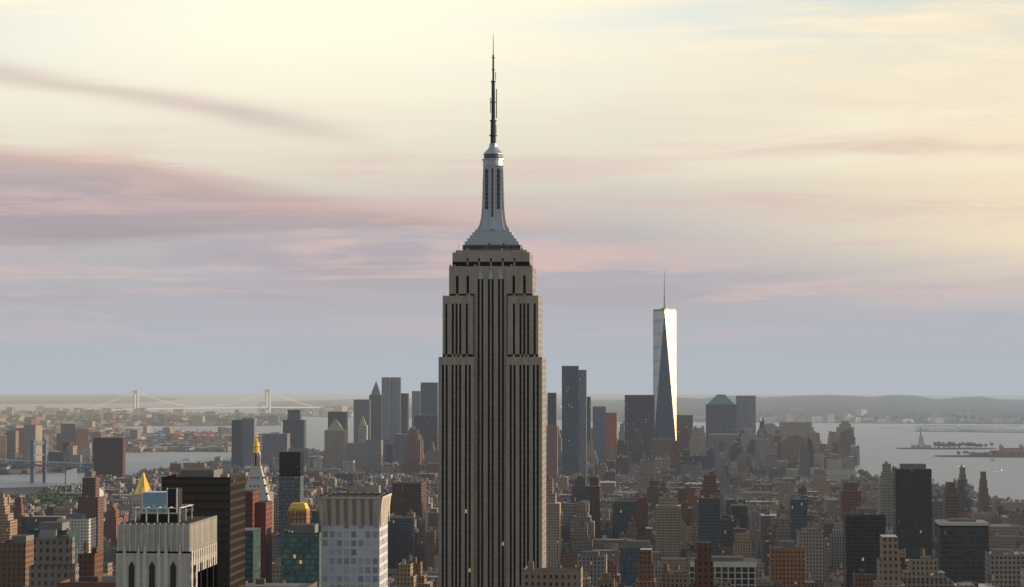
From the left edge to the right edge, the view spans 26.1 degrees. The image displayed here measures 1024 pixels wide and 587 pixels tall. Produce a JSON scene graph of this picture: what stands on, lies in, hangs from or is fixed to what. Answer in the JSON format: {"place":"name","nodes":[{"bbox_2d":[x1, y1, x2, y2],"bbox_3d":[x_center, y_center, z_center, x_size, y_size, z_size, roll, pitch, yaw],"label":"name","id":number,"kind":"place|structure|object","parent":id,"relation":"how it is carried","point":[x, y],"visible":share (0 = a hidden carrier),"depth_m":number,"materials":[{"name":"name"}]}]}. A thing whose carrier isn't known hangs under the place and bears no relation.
{"place":"outdoors","nodes":[
{"label":"outdoors","id":0,"kind":"place"},
{"bbox_2d":[0,395,187,403],"bbox_3d":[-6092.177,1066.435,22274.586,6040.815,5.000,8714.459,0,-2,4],"label":"water","id":1,"kind":"structure","parent":0,"point":[40,399],"depth_m":21768.72,"materials":[{"name":"grey liquid"}]},
{"bbox_2d":[0,424,277,474],"bbox_3d":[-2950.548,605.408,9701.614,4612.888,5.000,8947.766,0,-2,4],"label":"brooklyn ground","id":2,"kind":"structure","parent":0,"point":[127,451],"depth_m":7139.86,"materials":[{"name":"grey"}]},
{"bbox_2d":[6,413,284,424],"bbox_3d":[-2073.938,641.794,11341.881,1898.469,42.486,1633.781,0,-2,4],"label":"bay ridge shore trees","id":3,"kind":"object","parent":2,"relation":"on","point":[135,417],"visible":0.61,"depth_m":11410.31,"materials":[{"name":"green plant"}]},
{"bbox_2d":[151,429,158,442],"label":"container crane","id":4,"kind":"object","parent":2,"relation":"on","point":[154,435],"visible":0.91,"depth_m":7625.16,"materials":[{"name":"blue paint"}]},
{"bbox_2d":[43,431,273,446],"bbox_3d":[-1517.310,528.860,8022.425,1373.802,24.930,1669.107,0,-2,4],"label":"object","id":5,"kind":"object","parent":2,"relation":"on","point":[176,443],"visible":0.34,"depth_m":7634.46,"materials":[{"name":"brown plant"}]},
{"bbox_2d":[158,429,164,442],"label":"container crane","id":6,"kind":"object","parent":2,"relation":"on","point":[162,434],"visible":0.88,"depth_m":7639.72,"materials":[{"name":"blue paint"}]},
{"bbox_2d":[176,428,183,441],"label":"container crane","id":7,"kind":"object","parent":2,"relation":"on","point":[180,434],"visible":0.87,"depth_m":7695.43,"materials":[{"name":"brown paint"}]},
{"bbox_2d":[193,429,199,441],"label":"container crane","id":8,"kind":"object","parent":2,"relation":"on","point":[196,435],"visible":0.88,"depth_m":7600.57,"materials":[{"name":"brown paint"}]},
{"bbox_2d":[200,429,206,441],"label":"container crane","id":9,"kind":"object","parent":2,"relation":"on","point":[203,435],"visible":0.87,"depth_m":7627.87,"materials":[{"name":"brown paint"}]},
{"bbox_2d":[0,402,1023,473],"bbox_3d":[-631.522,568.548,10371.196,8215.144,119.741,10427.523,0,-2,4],"label":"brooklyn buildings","id":10,"kind":"structure","parent":2,"relation":"on","point":[75,436],"depth_m":9618.76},
{"bbox_2d":[0,467,856,575],"bbox_3d":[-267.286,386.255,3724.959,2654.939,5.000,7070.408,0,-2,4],"label":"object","id":11,"kind":"structure","parent":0,"point":[836,474],"depth_m":4825.38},
{"bbox_2d":[8,492,80,502],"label":"trees","id":12,"kind":"object","parent":11,"relation":"on","point":[45,497],"visible":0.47,"depth_m":4200.81,"materials":[{"name":"green plant"}]},
{"bbox_2d":[32,498,126,506],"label":"trees","id":13,"kind":"object","parent":11,"relation":"on","point":[58,500],"visible":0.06,"depth_m":3988.53,"materials":[{"name":"green plant"}]},
{"bbox_2d":[116,488,216,586],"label":"high-rise building","id":14,"kind":"structure","parent":11,"relation":"on","point":[163,540],"depth_m":627.60,"materials":[{"name":"stone"}]},
{"bbox_2d":[438,37,545,586],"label":"skyscraper","id":15,"kind":"structure","parent":11,"relation":"on","point":[492,455],"depth_m":1259.02,"materials":[{"name":"stone"}]},
{"bbox_2d":[0,366,1023,586],"bbox_3d":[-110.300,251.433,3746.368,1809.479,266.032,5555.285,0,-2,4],"label":"buildings","id":16,"kind":"structure","parent":11,"relation":"on","point":[346,545],"depth_m":1886.02,"materials":[{"name":"grey concrete"}]},
{"bbox_2d":[131,472,154,500],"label":"pyramid-roofed tower","id":17,"kind":"structure","parent":16,"relation":"on","point":[143,483],"depth_m":1842.31,"materials":[{"name":"metal"}]},
{"bbox_2d":[245,435,271,500],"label":"clock tower","id":18,"kind":"structure","parent":16,"relation":"on","point":[256,479],"depth_m":2047.39,"materials":[{"name":"stone"}]},
{"bbox_2d":[0,418,1023,586],"bbox_3d":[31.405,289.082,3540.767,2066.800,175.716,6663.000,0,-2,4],"label":"buildings","id":19,"kind":"structure","parent":11,"relation":"on","point":[708,536],"depth_m":2832.36,"materials":[{"name":"grey concrete"}]},
{"bbox_2d":[653,270,675,442],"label":"skyscraper","id":20,"kind":"structure","parent":11,"relation":"on","point":[664,355],"depth_m":5811.28,"materials":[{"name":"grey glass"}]},
{"bbox_2d":[856,469,879,477],"bbox_3d":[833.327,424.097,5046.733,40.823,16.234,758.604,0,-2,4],"label":"trees","id":21,"kind":"object","parent":11,"relation":"on","point":[862,472],"visible":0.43,"depth_m":5265.05,"materials":[{"name":"green plant"}]},
{"bbox_2d":[0,394,1023,501],"bbox_3d":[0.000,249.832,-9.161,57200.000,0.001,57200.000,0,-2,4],"label":"sea water","id":22,"kind":"structure","parent":0,"point":[878,444],"depth_m":8113.10,"materials":[{"name":"grey liquid"}]},
{"bbox_2d":[0,438,92,484],"bbox_3d":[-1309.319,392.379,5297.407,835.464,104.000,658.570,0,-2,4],"label":"suspension bridge","id":23,"kind":"structure","parent":22,"relation":"on","point":[70,474],"depth_m":5087.86,"materials":[{"name":"blue metal"}]},
{"bbox_2d":[0,0,1023,393],"label":"sky","id":24,"kind":"structure","parent":0,"point":[197,196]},
{"bbox_2d":[260,394,1023,423],"bbox_3d":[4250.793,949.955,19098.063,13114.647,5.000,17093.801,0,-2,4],"label":"staten island ground","id":25,"kind":"structure","parent":0,"point":[338,402],"depth_m":22673.43,"materials":[{"name":"grey"}]},
{"bbox_2d":[75,389,320,412],"bbox_3d":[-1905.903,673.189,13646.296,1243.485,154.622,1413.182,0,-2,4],"label":"suspension bridge","id":26,"kind":"structure","parent":25,"relation":"on","point":[136,408],"depth_m":13629.52,"materials":[{"name":"silver metal"}]},
{"bbox_2d":[261,405,1023,422],"bbox_3d":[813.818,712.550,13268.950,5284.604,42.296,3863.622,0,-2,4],"label":"staten island shore trees","id":27,"kind":"object","parent":25,"relation":"on","point":[837,417],"visible":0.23,"depth_m":11974.75,"materials":[{"name":"green plant"}]},
{"bbox_2d":[591,395,1023,422],"bbox_3d":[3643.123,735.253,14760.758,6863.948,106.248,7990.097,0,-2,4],"label":"hills","id":28,"kind":"structure","parent":0,"point":[892,406],"depth_m":13208.16,"materials":[{"name":"grey"}]},
{"bbox_2d":[896,448,996,448],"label":"liberty island ground","id":29,"kind":"structure","parent":0,"point":[946,448],"depth_m":7382.77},
{"bbox_2d":[911,427,930,447],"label":"statue of liberty","id":30,"kind":"object","parent":29,"relation":"on","point":[920,444],"visible":1,"depth_m":7435.39,"materials":[{"name":"grey stone"}]},
{"bbox_2d":[933,441,993,447],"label":"trees","id":31,"kind":"object","parent":29,"relation":"on","point":[954,444],"visible":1,"depth_m":7403.57,"materials":[{"name":"green plant"}]},
{"bbox_2d":[915,427,1023,432],"bbox_3d":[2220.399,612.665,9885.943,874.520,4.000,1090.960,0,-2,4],"label":"bayonne flats","id":32,"kind":"structure","parent":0,"point":[964,431],"depth_m":9607.45,"materials":[{"name":"grey"}]},
{"bbox_2d":[935,455,1023,457],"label":"island","id":33,"kind":"structure","parent":0,"point":[975,456],"depth_m":6678.23,"materials":[{"name":"grey"}]},
{"bbox_2d":[956,450,1020,455],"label":"trees","id":34,"kind":"object","parent":33,"relation":"on","point":[967,452],"visible":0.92,"depth_m":6703.23,"materials":[{"name":"green plant"}]},
{"bbox_2d":[969,443,1023,455],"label":"island building","id":35,"kind":"structure","parent":33,"relation":"on","point":[1002,451],"depth_m":6706.33,"materials":[{"name":"brick"}]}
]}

